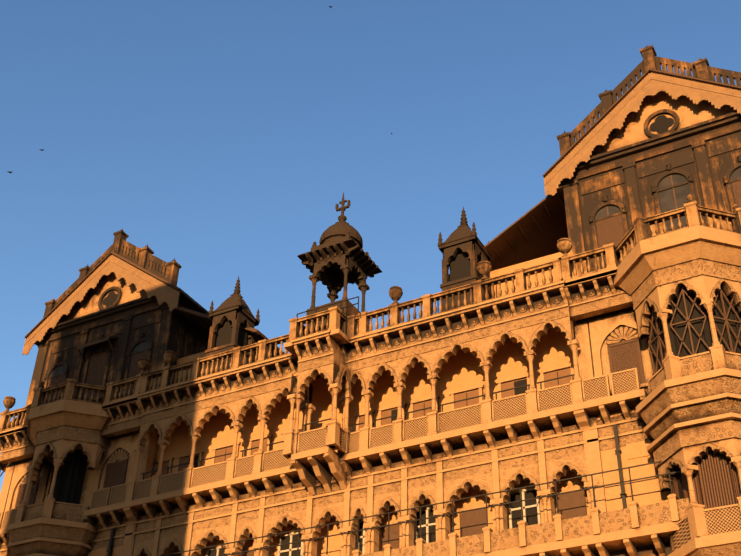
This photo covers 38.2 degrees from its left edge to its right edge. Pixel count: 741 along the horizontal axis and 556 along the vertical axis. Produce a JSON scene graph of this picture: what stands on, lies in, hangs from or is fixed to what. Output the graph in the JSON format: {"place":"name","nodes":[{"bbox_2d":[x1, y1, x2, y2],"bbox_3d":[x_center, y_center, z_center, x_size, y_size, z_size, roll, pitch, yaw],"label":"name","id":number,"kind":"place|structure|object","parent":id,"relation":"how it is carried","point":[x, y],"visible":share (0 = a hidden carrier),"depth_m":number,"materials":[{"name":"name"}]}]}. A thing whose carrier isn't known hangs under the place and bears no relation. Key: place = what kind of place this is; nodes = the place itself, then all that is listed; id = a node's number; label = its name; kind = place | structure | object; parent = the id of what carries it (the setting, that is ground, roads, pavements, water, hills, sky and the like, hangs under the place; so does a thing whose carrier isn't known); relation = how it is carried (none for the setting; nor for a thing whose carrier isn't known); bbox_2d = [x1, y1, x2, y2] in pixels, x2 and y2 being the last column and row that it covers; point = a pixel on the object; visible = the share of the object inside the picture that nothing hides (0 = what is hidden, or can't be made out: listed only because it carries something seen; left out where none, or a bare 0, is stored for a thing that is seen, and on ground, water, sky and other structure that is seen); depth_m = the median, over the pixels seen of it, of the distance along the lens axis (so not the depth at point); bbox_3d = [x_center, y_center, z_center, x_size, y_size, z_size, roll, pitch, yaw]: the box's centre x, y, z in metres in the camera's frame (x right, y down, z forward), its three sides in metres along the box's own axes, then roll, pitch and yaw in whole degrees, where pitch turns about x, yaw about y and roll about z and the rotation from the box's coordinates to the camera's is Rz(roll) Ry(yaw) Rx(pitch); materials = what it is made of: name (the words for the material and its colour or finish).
{"place":"outdoors","nodes":[
{"label":"outdoors","id":0,"kind":"place"},
{"bbox_2d":[0,250,284,555],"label":"pavilion","id":1,"kind":"structure","parent":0,"point":[71,413],"depth_m":52.14,"materials":[{"name":"beige stone"}]},
{"bbox_2d":[0,485,126,527],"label":"lattice railing","id":2,"kind":"object","parent":1,"relation":"attached to","point":[100,497],"visible":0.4,"depth_m":50.03,"materials":[{"name":"beige stone"}]},
{"bbox_2d":[0,417,141,555],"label":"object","id":3,"kind":"object","parent":1,"relation":"attached to","point":[73,512],"visible":0.52,"depth_m":50.00,"materials":[{"name":"beige stone"}]},
{"bbox_2d":[16,350,148,507],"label":"window shutters","id":4,"kind":"object","parent":1,"relation":"attached to","point":[96,370],"visible":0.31,"depth_m":55.55,"materials":[{"name":"brown wood"}]},
{"bbox_2d":[22,255,179,354],"bbox_3d":[-14.627,0.862,58.793,10.724,5.186,0.090,-16,-38,24],"label":"bargeboard","id":5,"kind":"object","parent":1,"relation":"attached to","point":[151,286],"visible":1,"depth_m":59.47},
{"bbox_2d":[57,272,146,323],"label":"gable wall","id":6,"kind":"structure","parent":1,"relation":"attached to","point":[87,304],"depth_m":59.83,"materials":[{"name":"beige stone"}]},
{"bbox_2d":[0,228,205,431],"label":"storey","id":7,"kind":"object","parent":1,"relation":"attached to","point":[144,258],"visible":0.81,"depth_m":57.11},
{"bbox_2d":[40,299,179,342],"bbox_3d":[-14.348,2.420,58.411,9.400,0.450,0.400,-16,-38,24],"label":"cornice","id":8,"kind":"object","parent":1,"relation":"attached to","point":[104,321],"visible":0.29,"depth_m":58.27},
{"bbox_2d":[41,301,215,402],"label":"wall paneling","id":9,"kind":"structure","parent":1,"relation":"attached to","point":[188,338],"depth_m":56.68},
{"bbox_2d":[0,0,740,492],"label":"sky","id":10,"kind":"structure","parent":0,"point":[224,138],"materials":[{"name":"blue"}]},
{"bbox_2d":[125,280,680,555],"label":"wing","id":11,"kind":"structure","parent":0,"point":[322,465],"depth_m":44.55,"materials":[{"name":"beige stone"}]},
{"bbox_2d":[204,276,259,375],"bbox_3d":[-6.741,2.459,52.500,1.920,6.380,1.882,-16,-38,24],"label":"stone kiosk","id":12,"kind":"object","parent":11,"relation":"on","point":[233,308],"visible":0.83,"depth_m":52.04,"materials":[{"name":"brown stone"}]},
{"bbox_2d":[216,321,247,346],"bbox_3d":[-6.754,3.006,52.122,1.160,1.650,0.860,-16,-38,24],"label":"turret opening","id":13,"kind":"object","parent":12,"relation":"in","point":[224,334],"visible":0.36,"depth_m":51.95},
{"bbox_2d":[297,191,381,334],"bbox_3d":[-1.451,-0.488,51.006,3.080,9.448,3.080,-16,-38,24],"label":"domed turret","id":14,"kind":"object","parent":11,"relation":"on","point":[337,260],"visible":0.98,"depth_m":50.56,"materials":[{"name":"brown stone"}]},
{"bbox_2d":[139,258,562,393],"bbox_3d":[-1.822,1.926,47.788,21.620,2.105,1.479,-16,-38,24],"label":"balustrade","id":15,"kind":"object","parent":11,"relation":"on","point":[360,324],"visible":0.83,"depth_m":47.09,"materials":[{"name":"beige stone"}]},
{"bbox_2d":[135,385,571,498],"bbox_3d":[-1.774,6.912,44.722,20.980,0.840,1.040,-16,-38,24],"label":"balcony railing","id":16,"kind":"object","parent":11,"relation":"attached to","point":[507,408],"visible":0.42,"depth_m":44.15,"materials":[{"name":"beige stone"}]},
{"bbox_2d":[133,316,587,555],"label":"arcade","id":17,"kind":"object","parent":11,"relation":"on","point":[333,371],"visible":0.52,"depth_m":44.83,"materials":[{"name":"stone"}]},
{"bbox_2d":[154,368,571,474],"bbox_3d":[-1.152,7.284,46.541,20.910,2.400,0.070,-16,-38,24],"label":"wing door","id":18,"kind":"structure","parent":11,"relation":"attached to","point":[509,385],"depth_m":45.35,"materials":[{"name":"brown wood"}]},
{"bbox_2d":[206,488,540,555],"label":"windows","id":19,"kind":"structure","parent":11,"relation":"attached to","point":[426,525],"depth_m":42.77,"materials":[{"name":"white wood"}]},
{"bbox_2d":[134,306,689,555],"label":"wing carving","id":20,"kind":"object","parent":11,"relation":"attached to","point":[615,520],"visible":0.77,"depth_m":43.44},
{"bbox_2d":[438,206,491,310],"bbox_3d":[4.208,-0.727,47.491,1.920,6.380,1.882,-16,-38,24],"label":"stone kiosk","id":21,"kind":"object","parent":11,"relation":"on","point":[462,238],"visible":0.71,"depth_m":46.95,"materials":[{"name":"brown stone"}]},
{"bbox_2d":[449,253,481,281],"bbox_3d":[4.195,-0.180,47.113,1.160,1.650,0.860,-16,-38,24],"label":"turret opening","id":22,"kind":"object","parent":21,"relation":"in","point":[460,267],"visible":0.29,"depth_m":46.91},
{"bbox_2d":[449,67,740,555],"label":"pavilion","id":23,"kind":"structure","parent":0,"point":[641,262],"depth_m":39.68,"materials":[{"name":"beige stone"}]},
{"bbox_2d":[613,424,626,508],"bbox_3d":[9.051,7.165,38.608,0.200,4.100,0.180,-16,-38,24],"label":"drainpipe","id":24,"kind":"object","parent":23,"relation":"attached to","point":[618,452],"visible":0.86,"depth_m":38.79,"materials":[{"name":"grey metal"}]},
{"bbox_2d":[544,72,740,195],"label":"bargeboard","id":25,"kind":"object","parent":23,"relation":"attached to","point":[654,84],"visible":0.92,"depth_m":47.24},
{"bbox_2d":[556,45,740,280],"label":"storey","id":26,"kind":"object","parent":23,"relation":"attached to","point":[574,263],"visible":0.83,"depth_m":45.34,"materials":[{"name":"brown stone"}]},
{"bbox_2d":[561,121,740,182],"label":"cornice","id":27,"kind":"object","parent":23,"relation":"attached to","point":[725,130],"visible":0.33,"depth_m":46.00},
{"bbox_2d":[569,259,740,555],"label":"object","id":28,"kind":"object","parent":23,"relation":"attached to","point":[672,445],"visible":0.6,"depth_m":37.68,"materials":[{"name":"beige stone"}]},
{"bbox_2d":[578,131,740,271],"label":"wall paneling","id":29,"kind":"structure","parent":23,"relation":"attached to","point":[720,165],"depth_m":44.99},
{"bbox_2d":[584,370,740,549],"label":"lattice railing","id":30,"kind":"object","parent":23,"relation":"attached to","point":[723,520],"visible":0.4,"depth_m":35.53,"materials":[{"name":"beige stone"}]},
{"bbox_2d":[590,91,736,156],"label":"gable wall","id":31,"kind":"structure","parent":23,"relation":"attached to","point":[685,109],"depth_m":47.18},
{"bbox_2d":[596,180,740,383],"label":"shutter","id":32,"kind":"object","parent":23,"relation":"attached to","point":[623,356],"visible":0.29,"depth_m":43.05,"materials":[{"name":"brown wood"}]},
{"bbox_2d":[671,450,740,508],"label":"shuttered windows","id":33,"kind":"structure","parent":23,"relation":"attached to","point":[715,478],"depth_m":35.63,"materials":[{"name":"brown wood"}]}
]}

